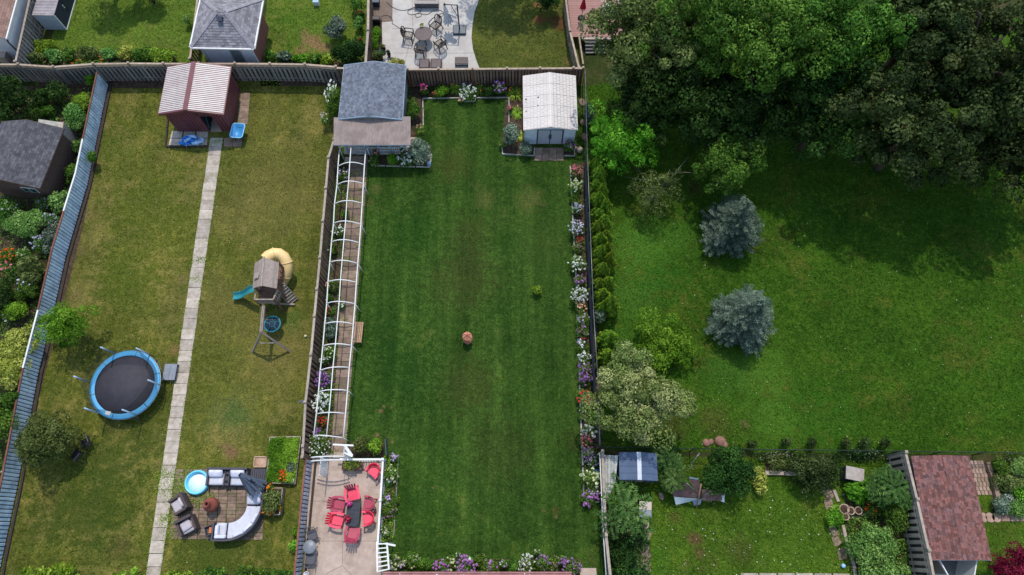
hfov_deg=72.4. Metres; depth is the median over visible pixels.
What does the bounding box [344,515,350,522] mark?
flower bunch
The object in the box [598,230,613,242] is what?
cedar
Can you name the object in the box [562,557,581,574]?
phlox
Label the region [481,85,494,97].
shrub
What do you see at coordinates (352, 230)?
pergola path
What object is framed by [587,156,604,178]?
cedar
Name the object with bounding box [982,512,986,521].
stepping stone
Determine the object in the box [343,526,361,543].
adirondack chair
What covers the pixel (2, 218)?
shrub
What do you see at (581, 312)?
bush
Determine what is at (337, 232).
phlox
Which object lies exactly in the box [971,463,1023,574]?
lawn corner
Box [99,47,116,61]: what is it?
garden plant
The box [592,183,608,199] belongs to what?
cedar
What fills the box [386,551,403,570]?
phlox
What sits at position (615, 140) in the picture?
young tree
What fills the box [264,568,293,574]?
grape vine
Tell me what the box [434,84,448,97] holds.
shrub
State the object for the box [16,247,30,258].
phlox
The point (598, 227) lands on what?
cedar
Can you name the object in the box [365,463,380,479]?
tub chair
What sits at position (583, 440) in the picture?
phlox
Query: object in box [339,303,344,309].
phlox
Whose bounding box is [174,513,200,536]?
armchair
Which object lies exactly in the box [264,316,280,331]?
disc swing
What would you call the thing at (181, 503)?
armchair
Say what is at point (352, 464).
trailing plant
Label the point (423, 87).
phlox
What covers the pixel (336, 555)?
patio
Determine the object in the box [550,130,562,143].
door
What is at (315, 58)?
vegetable plant
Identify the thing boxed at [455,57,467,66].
side table
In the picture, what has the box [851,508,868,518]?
pot slabs
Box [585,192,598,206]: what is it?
cedar
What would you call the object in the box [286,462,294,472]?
bean plant
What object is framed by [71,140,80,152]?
shrub
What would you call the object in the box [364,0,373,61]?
wooden fence
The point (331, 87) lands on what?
phlox
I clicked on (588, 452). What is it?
phlox
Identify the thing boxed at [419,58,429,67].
ottoman
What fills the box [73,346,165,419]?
trampoline
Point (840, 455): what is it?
undergrowth
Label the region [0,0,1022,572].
ground
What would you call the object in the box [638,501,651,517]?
folding lounger
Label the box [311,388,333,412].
phlox
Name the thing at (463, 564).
phlox
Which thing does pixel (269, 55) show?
vegetable plant
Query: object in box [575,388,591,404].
phlox
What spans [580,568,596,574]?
side pad
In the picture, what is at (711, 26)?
broadleaf tree
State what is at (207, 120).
door
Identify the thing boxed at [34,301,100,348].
plum tree
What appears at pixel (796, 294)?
clover flowers
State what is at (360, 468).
window box
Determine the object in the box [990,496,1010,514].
garden plant
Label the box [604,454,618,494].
lean to
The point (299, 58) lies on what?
vegetable plant
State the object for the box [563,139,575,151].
phlox
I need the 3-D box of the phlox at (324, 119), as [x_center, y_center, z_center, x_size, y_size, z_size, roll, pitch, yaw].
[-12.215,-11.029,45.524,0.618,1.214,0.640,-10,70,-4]
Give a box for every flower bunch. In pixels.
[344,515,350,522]
[346,501,351,507]
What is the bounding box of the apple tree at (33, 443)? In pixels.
[13,409,80,470]
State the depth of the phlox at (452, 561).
36.76 m
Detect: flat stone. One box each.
[579,98,584,105]
[581,133,586,140]
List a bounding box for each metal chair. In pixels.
[302,554,317,567]
[304,526,318,540]
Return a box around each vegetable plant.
[264,49,275,60]
[275,51,291,60]
[291,54,307,62]
[309,53,321,63]
[318,52,333,64]
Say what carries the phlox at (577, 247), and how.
on the flower bed soil at (584, 273)
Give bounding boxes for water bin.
[593,469,601,478]
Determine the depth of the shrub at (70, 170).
44.16 m
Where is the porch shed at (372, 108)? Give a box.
[334,61,416,161]
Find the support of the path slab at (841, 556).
on the lawn yard at (725, 566)
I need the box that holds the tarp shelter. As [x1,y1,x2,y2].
[671,453,724,508]
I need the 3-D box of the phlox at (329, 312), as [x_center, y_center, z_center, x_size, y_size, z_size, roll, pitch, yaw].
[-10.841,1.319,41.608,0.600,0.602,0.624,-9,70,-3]
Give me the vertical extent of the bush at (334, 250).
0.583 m
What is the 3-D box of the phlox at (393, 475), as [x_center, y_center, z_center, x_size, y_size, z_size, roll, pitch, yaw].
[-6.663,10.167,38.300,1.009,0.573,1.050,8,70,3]
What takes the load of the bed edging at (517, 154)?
on the lawn at (492, 277)
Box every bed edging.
[164,119,207,147]
[378,158,431,167]
[393,454,398,535]
[422,97,508,125]
[501,146,534,155]
[570,166,598,502]
[741,573,848,574]
[765,471,797,475]
[832,490,839,501]
[841,525,856,574]
[984,462,999,498]
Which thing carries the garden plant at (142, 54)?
on the flower bed soil at (136, 84)
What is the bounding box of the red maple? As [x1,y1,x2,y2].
[986,540,1023,574]
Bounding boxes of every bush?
[308,432,330,458]
[329,245,337,253]
[340,210,348,217]
[388,494,399,507]
[414,557,434,571]
[505,558,520,571]
[535,0,559,10]
[569,192,580,205]
[575,309,586,319]
[575,345,588,353]
[586,409,598,426]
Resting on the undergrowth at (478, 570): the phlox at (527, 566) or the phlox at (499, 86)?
the phlox at (527, 566)
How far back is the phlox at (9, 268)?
42.16 m
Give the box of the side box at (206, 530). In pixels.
[204,525,211,536]
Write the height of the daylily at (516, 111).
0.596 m
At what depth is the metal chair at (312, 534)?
37.24 m
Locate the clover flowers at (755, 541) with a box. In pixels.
[666,457,845,574]
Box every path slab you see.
[823,488,833,499]
[824,499,833,509]
[828,526,838,537]
[831,535,841,546]
[836,548,846,559]
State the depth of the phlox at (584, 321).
41.09 m
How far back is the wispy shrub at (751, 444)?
38.69 m
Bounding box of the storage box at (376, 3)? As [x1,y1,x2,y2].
[372,0,379,6]
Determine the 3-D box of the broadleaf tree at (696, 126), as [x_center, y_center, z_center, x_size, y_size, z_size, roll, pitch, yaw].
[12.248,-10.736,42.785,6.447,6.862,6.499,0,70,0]
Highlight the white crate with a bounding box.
[313,0,319,5]
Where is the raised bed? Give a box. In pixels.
[266,436,301,484]
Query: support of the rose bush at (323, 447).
on the flower bed soil at (336, 273)
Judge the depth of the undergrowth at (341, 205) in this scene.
42.38 m
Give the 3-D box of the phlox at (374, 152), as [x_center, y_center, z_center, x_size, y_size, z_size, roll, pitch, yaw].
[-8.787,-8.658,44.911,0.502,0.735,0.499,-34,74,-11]
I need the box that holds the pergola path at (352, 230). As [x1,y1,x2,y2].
[331,156,367,451]
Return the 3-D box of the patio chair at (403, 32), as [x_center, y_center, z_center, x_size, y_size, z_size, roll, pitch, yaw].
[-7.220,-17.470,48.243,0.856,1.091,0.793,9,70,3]
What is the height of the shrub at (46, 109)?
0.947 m
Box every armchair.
[167,492,192,515]
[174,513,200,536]
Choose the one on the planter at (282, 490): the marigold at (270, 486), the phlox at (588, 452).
the marigold at (270, 486)
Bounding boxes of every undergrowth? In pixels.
[0,87,91,466]
[0,89,88,463]
[36,48,174,72]
[280,53,364,66]
[316,163,348,448]
[379,455,398,541]
[386,558,579,573]
[415,83,522,96]
[571,161,602,501]
[608,504,651,574]
[751,452,893,462]
[847,481,912,574]
[994,457,1023,515]
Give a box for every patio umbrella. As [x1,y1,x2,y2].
[238,473,268,497]
[443,3,465,34]
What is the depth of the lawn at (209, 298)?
41.65 m
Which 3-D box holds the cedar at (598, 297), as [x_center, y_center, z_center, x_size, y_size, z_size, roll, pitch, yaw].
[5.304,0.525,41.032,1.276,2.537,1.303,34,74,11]
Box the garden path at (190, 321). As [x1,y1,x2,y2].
[146,138,222,574]
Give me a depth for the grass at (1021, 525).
37.71 m
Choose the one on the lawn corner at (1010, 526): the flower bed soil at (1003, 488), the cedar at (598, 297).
the flower bed soil at (1003, 488)
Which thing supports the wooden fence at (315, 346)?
on the lawn at (492, 277)
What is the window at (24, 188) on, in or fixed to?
in the board shed at (36, 158)
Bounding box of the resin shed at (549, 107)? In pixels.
[523,72,577,143]
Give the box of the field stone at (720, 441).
[715,436,725,446]
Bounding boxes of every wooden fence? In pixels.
[0,0,36,60]
[0,61,340,83]
[13,0,42,75]
[188,0,201,61]
[300,137,340,460]
[336,66,583,86]
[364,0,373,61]
[563,0,579,66]
[598,449,611,574]
[885,450,934,574]
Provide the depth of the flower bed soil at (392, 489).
38.42 m
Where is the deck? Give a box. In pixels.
[568,0,621,65]
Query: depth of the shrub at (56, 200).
43.24 m
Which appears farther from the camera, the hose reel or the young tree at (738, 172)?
the hose reel
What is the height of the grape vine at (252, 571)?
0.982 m
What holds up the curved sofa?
on the patio at (222, 493)
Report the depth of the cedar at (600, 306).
40.56 m
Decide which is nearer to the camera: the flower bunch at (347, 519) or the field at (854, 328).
the flower bunch at (347, 519)
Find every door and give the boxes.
[200,116,211,129]
[538,130,549,143]
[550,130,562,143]
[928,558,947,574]
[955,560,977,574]
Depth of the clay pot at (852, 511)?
37.78 m
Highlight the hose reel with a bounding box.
[372,16,380,24]
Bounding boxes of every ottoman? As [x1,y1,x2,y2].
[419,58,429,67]
[430,58,441,67]
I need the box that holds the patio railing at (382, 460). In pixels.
[340,458,386,542]
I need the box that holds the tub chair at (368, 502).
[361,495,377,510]
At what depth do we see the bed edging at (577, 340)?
40.69 m
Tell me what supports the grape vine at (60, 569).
on the lawn at (209, 298)
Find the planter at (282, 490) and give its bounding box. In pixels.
[266,488,284,514]
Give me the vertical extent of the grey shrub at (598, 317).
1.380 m
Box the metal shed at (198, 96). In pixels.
[158,61,239,131]
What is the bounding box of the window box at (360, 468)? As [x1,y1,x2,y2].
[341,463,362,470]
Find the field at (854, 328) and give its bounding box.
[582,16,1023,454]
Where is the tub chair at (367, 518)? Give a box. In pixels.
[361,511,375,526]
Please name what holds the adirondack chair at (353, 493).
on the patio at (336, 555)
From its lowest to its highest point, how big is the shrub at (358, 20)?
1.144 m
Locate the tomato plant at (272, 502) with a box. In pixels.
[261,488,282,514]
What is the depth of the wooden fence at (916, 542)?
36.64 m
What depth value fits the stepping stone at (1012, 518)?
37.94 m
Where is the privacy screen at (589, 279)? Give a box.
[584,159,595,392]
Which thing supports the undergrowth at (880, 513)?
on the flower bed soil at (883, 524)
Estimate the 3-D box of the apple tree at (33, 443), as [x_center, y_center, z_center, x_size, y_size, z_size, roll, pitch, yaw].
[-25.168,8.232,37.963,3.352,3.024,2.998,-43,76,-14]
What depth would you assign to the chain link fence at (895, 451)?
37.98 m
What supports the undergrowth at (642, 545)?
on the flower bed soil at (629, 533)
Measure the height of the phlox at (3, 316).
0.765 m
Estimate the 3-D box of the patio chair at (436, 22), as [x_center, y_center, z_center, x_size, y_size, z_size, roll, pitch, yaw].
[-5.269,-18.301,48.544,0.793,1.091,0.856,36,74,12]
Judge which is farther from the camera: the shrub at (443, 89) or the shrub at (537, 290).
the shrub at (443, 89)
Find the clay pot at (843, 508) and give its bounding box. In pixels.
[839,504,849,514]
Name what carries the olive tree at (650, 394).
on the field at (854, 328)
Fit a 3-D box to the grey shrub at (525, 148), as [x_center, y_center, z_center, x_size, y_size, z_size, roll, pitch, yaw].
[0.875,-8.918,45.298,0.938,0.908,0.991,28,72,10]
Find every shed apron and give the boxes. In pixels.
[169,131,207,145]
[224,138,241,146]
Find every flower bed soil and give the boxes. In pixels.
[0,86,91,464]
[2,88,108,554]
[37,52,175,87]
[280,59,364,85]
[312,163,348,456]
[348,442,384,456]
[371,145,430,165]
[372,20,381,61]
[379,456,397,540]
[386,559,579,574]
[410,85,522,136]
[503,99,533,153]
[564,146,574,154]
[571,162,602,501]
[608,505,649,574]
[765,454,796,471]
[845,471,910,574]
[993,457,1023,513]
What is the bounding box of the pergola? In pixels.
[313,146,370,441]
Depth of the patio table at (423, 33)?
48.01 m
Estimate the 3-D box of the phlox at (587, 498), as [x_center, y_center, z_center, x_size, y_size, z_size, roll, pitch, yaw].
[4.168,11.373,37.885,1.069,0.593,1.079,-37,74,-12]
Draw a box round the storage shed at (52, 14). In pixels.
[32,0,75,29]
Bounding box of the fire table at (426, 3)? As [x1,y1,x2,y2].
[414,0,438,7]
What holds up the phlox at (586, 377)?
on the flower bed soil at (584, 273)
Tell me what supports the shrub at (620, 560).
on the flower bed soil at (629, 533)
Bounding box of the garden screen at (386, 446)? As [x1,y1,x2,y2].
[385,439,388,455]
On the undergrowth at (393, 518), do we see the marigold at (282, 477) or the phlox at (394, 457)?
the phlox at (394, 457)
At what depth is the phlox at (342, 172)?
44.68 m
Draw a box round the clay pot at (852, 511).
[847,507,854,514]
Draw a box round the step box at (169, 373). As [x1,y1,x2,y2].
[162,364,178,380]
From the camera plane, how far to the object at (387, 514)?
37.68 m
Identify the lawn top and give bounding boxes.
[35,0,204,85]
[260,0,371,85]
[472,0,583,85]
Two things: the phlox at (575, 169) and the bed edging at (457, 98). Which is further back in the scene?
the bed edging at (457, 98)
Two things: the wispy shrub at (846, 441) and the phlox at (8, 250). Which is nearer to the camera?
the wispy shrub at (846, 441)
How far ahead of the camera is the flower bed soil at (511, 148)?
46.48 m
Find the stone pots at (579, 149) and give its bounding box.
[574,146,582,152]
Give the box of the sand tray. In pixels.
[253,456,266,467]
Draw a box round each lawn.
[0,81,340,574]
[313,85,604,574]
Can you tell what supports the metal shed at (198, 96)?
on the lawn at (209, 298)
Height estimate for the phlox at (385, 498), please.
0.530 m
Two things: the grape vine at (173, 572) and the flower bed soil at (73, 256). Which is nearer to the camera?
the grape vine at (173, 572)
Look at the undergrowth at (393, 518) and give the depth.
37.93 m
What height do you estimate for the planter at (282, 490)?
0.500 m
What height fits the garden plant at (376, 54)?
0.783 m
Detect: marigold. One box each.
[266,483,273,490]
[279,473,287,481]
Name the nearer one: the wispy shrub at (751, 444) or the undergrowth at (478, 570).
the undergrowth at (478, 570)
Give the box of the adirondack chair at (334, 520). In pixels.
[325,511,345,528]
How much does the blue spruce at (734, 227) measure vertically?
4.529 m
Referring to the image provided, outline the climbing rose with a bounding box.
[324,88,340,119]
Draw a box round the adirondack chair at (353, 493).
[344,483,360,501]
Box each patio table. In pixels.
[345,503,361,525]
[415,26,431,44]
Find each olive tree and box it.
[580,365,697,451]
[605,338,653,379]
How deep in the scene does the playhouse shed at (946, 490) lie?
36.17 m
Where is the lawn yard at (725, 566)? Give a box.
[607,456,888,574]
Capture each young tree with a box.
[588,98,659,174]
[691,131,767,196]
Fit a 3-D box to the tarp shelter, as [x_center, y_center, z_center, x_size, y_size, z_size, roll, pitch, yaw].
[9.830,10.797,37.079,2.298,2.919,2.925,-39,75,-13]
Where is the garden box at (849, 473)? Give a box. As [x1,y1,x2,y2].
[839,466,863,481]
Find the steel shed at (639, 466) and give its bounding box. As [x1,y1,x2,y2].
[616,452,657,482]
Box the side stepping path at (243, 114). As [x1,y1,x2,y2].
[237,93,249,124]
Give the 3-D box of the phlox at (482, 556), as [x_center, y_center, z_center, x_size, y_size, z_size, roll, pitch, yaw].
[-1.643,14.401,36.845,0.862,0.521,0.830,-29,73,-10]
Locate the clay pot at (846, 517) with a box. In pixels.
[843,513,849,519]
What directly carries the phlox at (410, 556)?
on the flower bed soil at (507, 560)
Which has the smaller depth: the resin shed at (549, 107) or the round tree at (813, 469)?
the round tree at (813, 469)
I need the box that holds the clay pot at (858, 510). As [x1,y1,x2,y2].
[854,506,862,514]
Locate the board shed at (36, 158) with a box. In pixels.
[0,119,77,198]
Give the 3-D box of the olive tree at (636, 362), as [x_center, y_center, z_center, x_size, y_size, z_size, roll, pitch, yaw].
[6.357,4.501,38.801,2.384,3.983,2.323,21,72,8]
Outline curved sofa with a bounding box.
[211,487,265,540]
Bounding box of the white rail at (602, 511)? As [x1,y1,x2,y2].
[597,453,606,574]
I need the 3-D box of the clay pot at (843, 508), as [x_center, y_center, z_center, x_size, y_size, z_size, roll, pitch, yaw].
[17.951,12.018,37.945,0.562,0.340,0.562,0,70,0]
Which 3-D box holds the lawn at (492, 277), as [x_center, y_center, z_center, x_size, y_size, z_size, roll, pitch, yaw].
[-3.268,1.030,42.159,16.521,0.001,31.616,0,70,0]
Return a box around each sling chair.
[69,447,89,463]
[78,434,98,450]
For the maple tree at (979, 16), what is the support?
on the field at (854, 328)
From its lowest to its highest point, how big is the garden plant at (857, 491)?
1.085 m
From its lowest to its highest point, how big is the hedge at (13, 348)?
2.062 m
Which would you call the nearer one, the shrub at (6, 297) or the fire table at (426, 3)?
the shrub at (6, 297)
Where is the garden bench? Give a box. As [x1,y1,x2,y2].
[353,322,363,343]
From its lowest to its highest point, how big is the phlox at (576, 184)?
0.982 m
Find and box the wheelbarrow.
[229,123,244,142]
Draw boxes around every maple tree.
[813,36,1023,189]
[876,0,990,87]
[888,0,1023,138]
[947,47,1023,205]
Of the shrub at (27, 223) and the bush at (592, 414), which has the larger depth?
the shrub at (27, 223)
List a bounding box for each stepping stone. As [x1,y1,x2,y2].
[641,544,650,558]
[641,558,650,572]
[658,493,663,499]
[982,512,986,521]
[986,512,994,521]
[993,512,1000,522]
[1000,514,1009,520]
[1009,514,1018,520]
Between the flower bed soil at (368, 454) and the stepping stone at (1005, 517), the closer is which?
the stepping stone at (1005, 517)
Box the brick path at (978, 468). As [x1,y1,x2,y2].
[971,461,991,494]
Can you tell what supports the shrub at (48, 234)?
on the flower bed soil at (17, 244)
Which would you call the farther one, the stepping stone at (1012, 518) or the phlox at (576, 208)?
the phlox at (576, 208)
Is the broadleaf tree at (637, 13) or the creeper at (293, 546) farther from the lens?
the broadleaf tree at (637, 13)
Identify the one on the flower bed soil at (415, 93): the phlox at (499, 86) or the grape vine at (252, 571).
the phlox at (499, 86)
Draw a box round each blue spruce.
[699,193,763,258]
[703,284,776,357]
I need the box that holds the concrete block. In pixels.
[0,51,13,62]
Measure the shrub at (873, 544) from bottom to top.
1.707 m
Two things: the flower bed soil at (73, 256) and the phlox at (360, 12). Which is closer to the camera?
the flower bed soil at (73, 256)
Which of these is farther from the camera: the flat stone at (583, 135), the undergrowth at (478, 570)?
the flat stone at (583, 135)
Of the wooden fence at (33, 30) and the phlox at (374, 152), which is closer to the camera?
the phlox at (374, 152)
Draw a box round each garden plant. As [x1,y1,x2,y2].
[22,51,44,64]
[31,39,56,54]
[43,48,61,62]
[60,47,76,61]
[76,45,99,60]
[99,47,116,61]
[116,45,136,59]
[131,45,151,62]
[147,47,162,62]
[159,48,176,62]
[372,26,381,48]
[372,49,385,59]
[387,57,404,64]
[767,453,794,473]
[843,479,870,505]
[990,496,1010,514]
[991,455,1009,477]
[991,473,1023,492]
[1007,496,1023,519]
[1008,454,1023,476]
[1011,483,1023,503]
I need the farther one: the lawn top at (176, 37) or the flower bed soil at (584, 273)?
the lawn top at (176, 37)
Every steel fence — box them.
[0,71,111,574]
[292,458,316,574]
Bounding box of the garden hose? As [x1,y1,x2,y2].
[381,2,443,27]
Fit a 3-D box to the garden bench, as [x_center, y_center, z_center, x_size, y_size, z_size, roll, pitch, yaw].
[-9.026,2.693,41.331,0.475,0.450,1.250,2,70,1]
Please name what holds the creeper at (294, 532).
on the lawn at (209, 298)
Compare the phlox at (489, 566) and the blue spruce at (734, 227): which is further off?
the blue spruce at (734, 227)
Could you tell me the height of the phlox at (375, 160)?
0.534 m
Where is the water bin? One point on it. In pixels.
(597, 470)
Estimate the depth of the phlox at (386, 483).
38.31 m
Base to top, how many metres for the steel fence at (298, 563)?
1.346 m
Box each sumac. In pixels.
[592,472,654,542]
[652,445,685,480]
[658,464,689,494]
[865,463,915,510]
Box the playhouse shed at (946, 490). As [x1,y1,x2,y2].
[908,455,991,574]
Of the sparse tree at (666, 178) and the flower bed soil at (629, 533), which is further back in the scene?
the sparse tree at (666, 178)
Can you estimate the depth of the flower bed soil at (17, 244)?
43.59 m
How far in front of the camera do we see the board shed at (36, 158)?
43.14 m
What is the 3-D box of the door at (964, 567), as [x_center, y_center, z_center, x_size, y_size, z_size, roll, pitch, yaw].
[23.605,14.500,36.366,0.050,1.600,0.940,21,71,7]
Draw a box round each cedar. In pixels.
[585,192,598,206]
[585,219,605,239]
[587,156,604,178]
[587,165,606,185]
[587,179,601,195]
[587,258,600,273]
[588,190,604,213]
[588,207,597,218]
[588,208,604,225]
[588,277,604,295]
[589,232,607,253]
[590,245,606,265]
[591,262,610,282]
[591,288,610,307]
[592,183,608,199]
[592,302,605,316]
[594,214,612,234]
[595,348,616,370]
[596,329,619,350]
[598,198,613,217]
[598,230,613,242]
[601,276,616,295]
[602,242,615,254]
[602,252,617,273]
[602,294,619,316]
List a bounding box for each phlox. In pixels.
[0,198,21,216]
[0,247,17,265]
[0,260,16,277]
[1,313,15,322]
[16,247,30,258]
[16,279,36,289]
[29,235,47,252]
[34,196,50,212]
[42,212,60,225]
[70,56,108,68]
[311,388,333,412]
[312,428,323,437]
[314,370,333,389]
[316,415,327,426]
[319,356,329,365]
[320,112,329,126]
[323,79,339,102]
[324,346,336,359]
[325,279,338,291]
[325,294,333,301]
[326,306,335,315]
[333,225,343,236]
[336,167,349,180]
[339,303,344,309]
[357,9,364,16]
[368,157,379,166]
[372,149,378,156]
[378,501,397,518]
[380,524,390,534]
[382,493,390,504]
[383,464,397,482]
[384,478,392,486]
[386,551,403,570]
[389,452,398,462]
[397,146,416,167]
[403,551,418,568]
[419,83,427,94]
[432,558,450,571]
[444,555,456,570]
[454,554,477,571]
[457,83,477,101]
[474,553,488,568]
[480,557,497,571]
[493,80,506,93]
[499,140,506,147]
[499,559,506,568]
[517,553,535,571]
[534,549,539,555]
[535,554,550,571]
[545,555,560,571]
[557,555,568,566]
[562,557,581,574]
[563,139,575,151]
[567,178,583,193]
[567,255,586,272]
[568,219,584,235]
[570,164,582,177]
[570,285,588,304]
[571,202,583,215]
[572,242,582,253]
[573,274,585,284]
[574,235,584,244]
[575,301,586,311]
[575,324,589,336]
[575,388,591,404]
[576,313,589,327]
[576,351,591,364]
[577,339,586,347]
[577,362,591,375]
[577,371,592,386]
[577,412,584,419]
[579,434,593,448]
[579,467,601,489]
[579,488,599,507]
[580,424,596,437]
[581,446,596,461]
[586,454,599,468]
[587,486,599,498]
[600,0,618,14]
[764,450,793,464]
[846,445,879,459]
[864,504,877,517]
[1000,490,1018,508]
[1002,451,1023,462]
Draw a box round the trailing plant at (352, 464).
[343,460,359,470]
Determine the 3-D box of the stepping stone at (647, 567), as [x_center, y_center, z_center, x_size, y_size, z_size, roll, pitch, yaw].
[7.084,14.758,37.161,0.538,0.070,0.771,-6,70,-2]
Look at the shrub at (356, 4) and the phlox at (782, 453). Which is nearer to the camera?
the phlox at (782, 453)
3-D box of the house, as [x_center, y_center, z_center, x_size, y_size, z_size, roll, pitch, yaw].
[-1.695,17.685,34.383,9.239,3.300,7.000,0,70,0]
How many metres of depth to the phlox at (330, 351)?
40.56 m
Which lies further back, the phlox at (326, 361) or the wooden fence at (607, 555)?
the phlox at (326, 361)
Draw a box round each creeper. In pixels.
[287,539,296,552]
[292,525,297,537]
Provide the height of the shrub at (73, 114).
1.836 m
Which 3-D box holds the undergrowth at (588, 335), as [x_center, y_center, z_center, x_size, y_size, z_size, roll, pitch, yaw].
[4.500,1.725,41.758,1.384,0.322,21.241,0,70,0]
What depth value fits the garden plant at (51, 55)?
47.52 m
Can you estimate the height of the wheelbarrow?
0.693 m
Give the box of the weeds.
[141,137,363,574]
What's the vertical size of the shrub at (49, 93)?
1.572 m
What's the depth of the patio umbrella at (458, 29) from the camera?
48.03 m
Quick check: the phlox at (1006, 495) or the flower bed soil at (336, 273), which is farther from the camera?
the flower bed soil at (336, 273)
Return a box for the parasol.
[578,0,585,20]
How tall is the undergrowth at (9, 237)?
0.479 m
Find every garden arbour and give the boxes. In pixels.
[310,444,353,477]
[376,543,395,571]
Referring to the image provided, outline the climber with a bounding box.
[86,150,97,164]
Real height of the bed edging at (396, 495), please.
0.137 m
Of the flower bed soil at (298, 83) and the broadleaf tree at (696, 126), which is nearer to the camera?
the broadleaf tree at (696, 126)
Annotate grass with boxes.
[54,0,203,62]
[946,462,1023,574]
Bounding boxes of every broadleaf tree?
[577,0,704,97]
[605,48,706,145]
[631,0,785,79]
[665,51,775,153]
[708,48,833,148]
[713,0,853,94]
[770,0,917,79]
[778,49,880,162]
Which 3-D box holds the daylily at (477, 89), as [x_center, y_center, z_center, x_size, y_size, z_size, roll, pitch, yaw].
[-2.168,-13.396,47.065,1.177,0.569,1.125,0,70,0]
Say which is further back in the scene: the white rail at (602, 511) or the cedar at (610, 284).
the cedar at (610, 284)
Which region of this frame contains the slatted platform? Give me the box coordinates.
[250,469,266,484]
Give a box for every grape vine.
[19,566,50,574]
[47,561,79,574]
[112,566,140,574]
[166,569,192,574]
[197,566,226,574]
[234,565,266,574]
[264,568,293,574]
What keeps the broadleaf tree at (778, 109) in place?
on the field at (854, 328)
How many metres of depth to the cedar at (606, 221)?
42.05 m
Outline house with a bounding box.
[383,572,571,574]
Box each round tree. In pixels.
[699,444,759,498]
[786,454,843,494]
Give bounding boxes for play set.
[233,247,297,352]
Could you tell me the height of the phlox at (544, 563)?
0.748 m
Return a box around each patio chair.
[400,26,414,43]
[413,43,426,57]
[428,13,442,34]
[433,36,447,53]
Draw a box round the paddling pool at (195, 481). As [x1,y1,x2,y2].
[184,470,208,494]
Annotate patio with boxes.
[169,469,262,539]
[304,452,382,574]
[382,0,478,67]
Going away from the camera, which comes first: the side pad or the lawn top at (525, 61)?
the side pad
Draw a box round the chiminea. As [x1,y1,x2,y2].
[203,497,219,511]
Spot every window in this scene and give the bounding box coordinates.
[20,187,39,192]
[229,50,246,62]
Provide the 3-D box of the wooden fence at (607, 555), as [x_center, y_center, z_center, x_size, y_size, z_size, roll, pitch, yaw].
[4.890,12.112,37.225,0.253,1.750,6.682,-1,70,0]
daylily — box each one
[414,124,427,134]
[448,83,461,93]
[472,82,483,95]
[507,85,522,100]
[511,105,522,119]
[516,130,523,141]
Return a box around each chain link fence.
[582,70,599,445]
[597,447,1023,455]
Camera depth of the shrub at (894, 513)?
36.88 m
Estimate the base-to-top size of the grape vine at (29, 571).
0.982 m
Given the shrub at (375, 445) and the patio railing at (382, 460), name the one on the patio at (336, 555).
the patio railing at (382, 460)
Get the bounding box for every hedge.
[0,321,40,391]
[0,391,20,444]
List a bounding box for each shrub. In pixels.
[0,74,42,123]
[0,198,15,228]
[0,272,17,314]
[1,208,52,237]
[1,301,28,320]
[13,254,46,284]
[13,285,38,301]
[27,102,56,119]
[31,80,68,108]
[39,220,58,253]
[47,190,67,214]
[61,103,86,131]
[64,163,75,183]
[67,92,90,111]
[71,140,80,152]
[84,74,94,85]
[182,15,190,24]
[322,15,346,39]
[322,316,338,338]
[330,37,370,63]
[349,0,365,11]
[351,436,368,453]
[352,15,362,29]
[366,438,381,455]
[386,153,398,165]
[406,97,420,119]
[407,137,432,165]
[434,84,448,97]
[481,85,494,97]
[503,123,520,144]
[518,141,533,155]
[531,285,542,294]
[583,102,595,123]
[592,310,605,323]
[609,533,637,574]
[635,306,705,378]
[746,439,756,448]
[752,465,768,494]
[780,438,791,446]
[807,436,818,447]
[825,503,844,527]
[840,437,851,448]
[842,522,900,568]
[858,436,871,449]
[858,560,911,574]
[879,495,909,532]
[880,435,891,448]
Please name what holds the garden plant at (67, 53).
on the flower bed soil at (136, 84)
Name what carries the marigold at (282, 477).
on the raised bed
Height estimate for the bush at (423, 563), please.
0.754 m
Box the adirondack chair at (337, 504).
[326,496,344,511]
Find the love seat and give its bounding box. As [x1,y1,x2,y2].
[205,467,250,486]
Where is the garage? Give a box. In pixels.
[189,0,268,65]
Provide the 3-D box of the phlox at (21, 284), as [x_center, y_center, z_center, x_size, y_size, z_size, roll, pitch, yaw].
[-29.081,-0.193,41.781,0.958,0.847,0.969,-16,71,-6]
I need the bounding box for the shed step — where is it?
[534,148,563,160]
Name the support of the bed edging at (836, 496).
on the lawn yard at (725, 566)
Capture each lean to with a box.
[38,119,76,140]
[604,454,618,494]
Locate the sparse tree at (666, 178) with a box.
[627,156,688,220]
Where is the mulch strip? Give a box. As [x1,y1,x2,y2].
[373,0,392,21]
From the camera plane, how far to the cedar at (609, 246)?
41.48 m
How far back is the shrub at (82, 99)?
45.88 m
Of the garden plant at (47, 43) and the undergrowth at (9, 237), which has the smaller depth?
the undergrowth at (9, 237)
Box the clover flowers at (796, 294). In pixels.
[607,62,1023,444]
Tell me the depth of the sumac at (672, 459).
37.62 m
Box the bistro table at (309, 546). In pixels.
[303,540,315,553]
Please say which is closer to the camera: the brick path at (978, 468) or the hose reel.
the brick path at (978, 468)
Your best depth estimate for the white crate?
49.53 m
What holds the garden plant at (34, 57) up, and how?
on the flower bed soil at (136, 84)
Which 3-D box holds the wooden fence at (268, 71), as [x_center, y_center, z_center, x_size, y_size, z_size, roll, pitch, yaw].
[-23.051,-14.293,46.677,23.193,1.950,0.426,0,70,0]
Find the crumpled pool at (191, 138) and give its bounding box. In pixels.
[179,134,204,145]

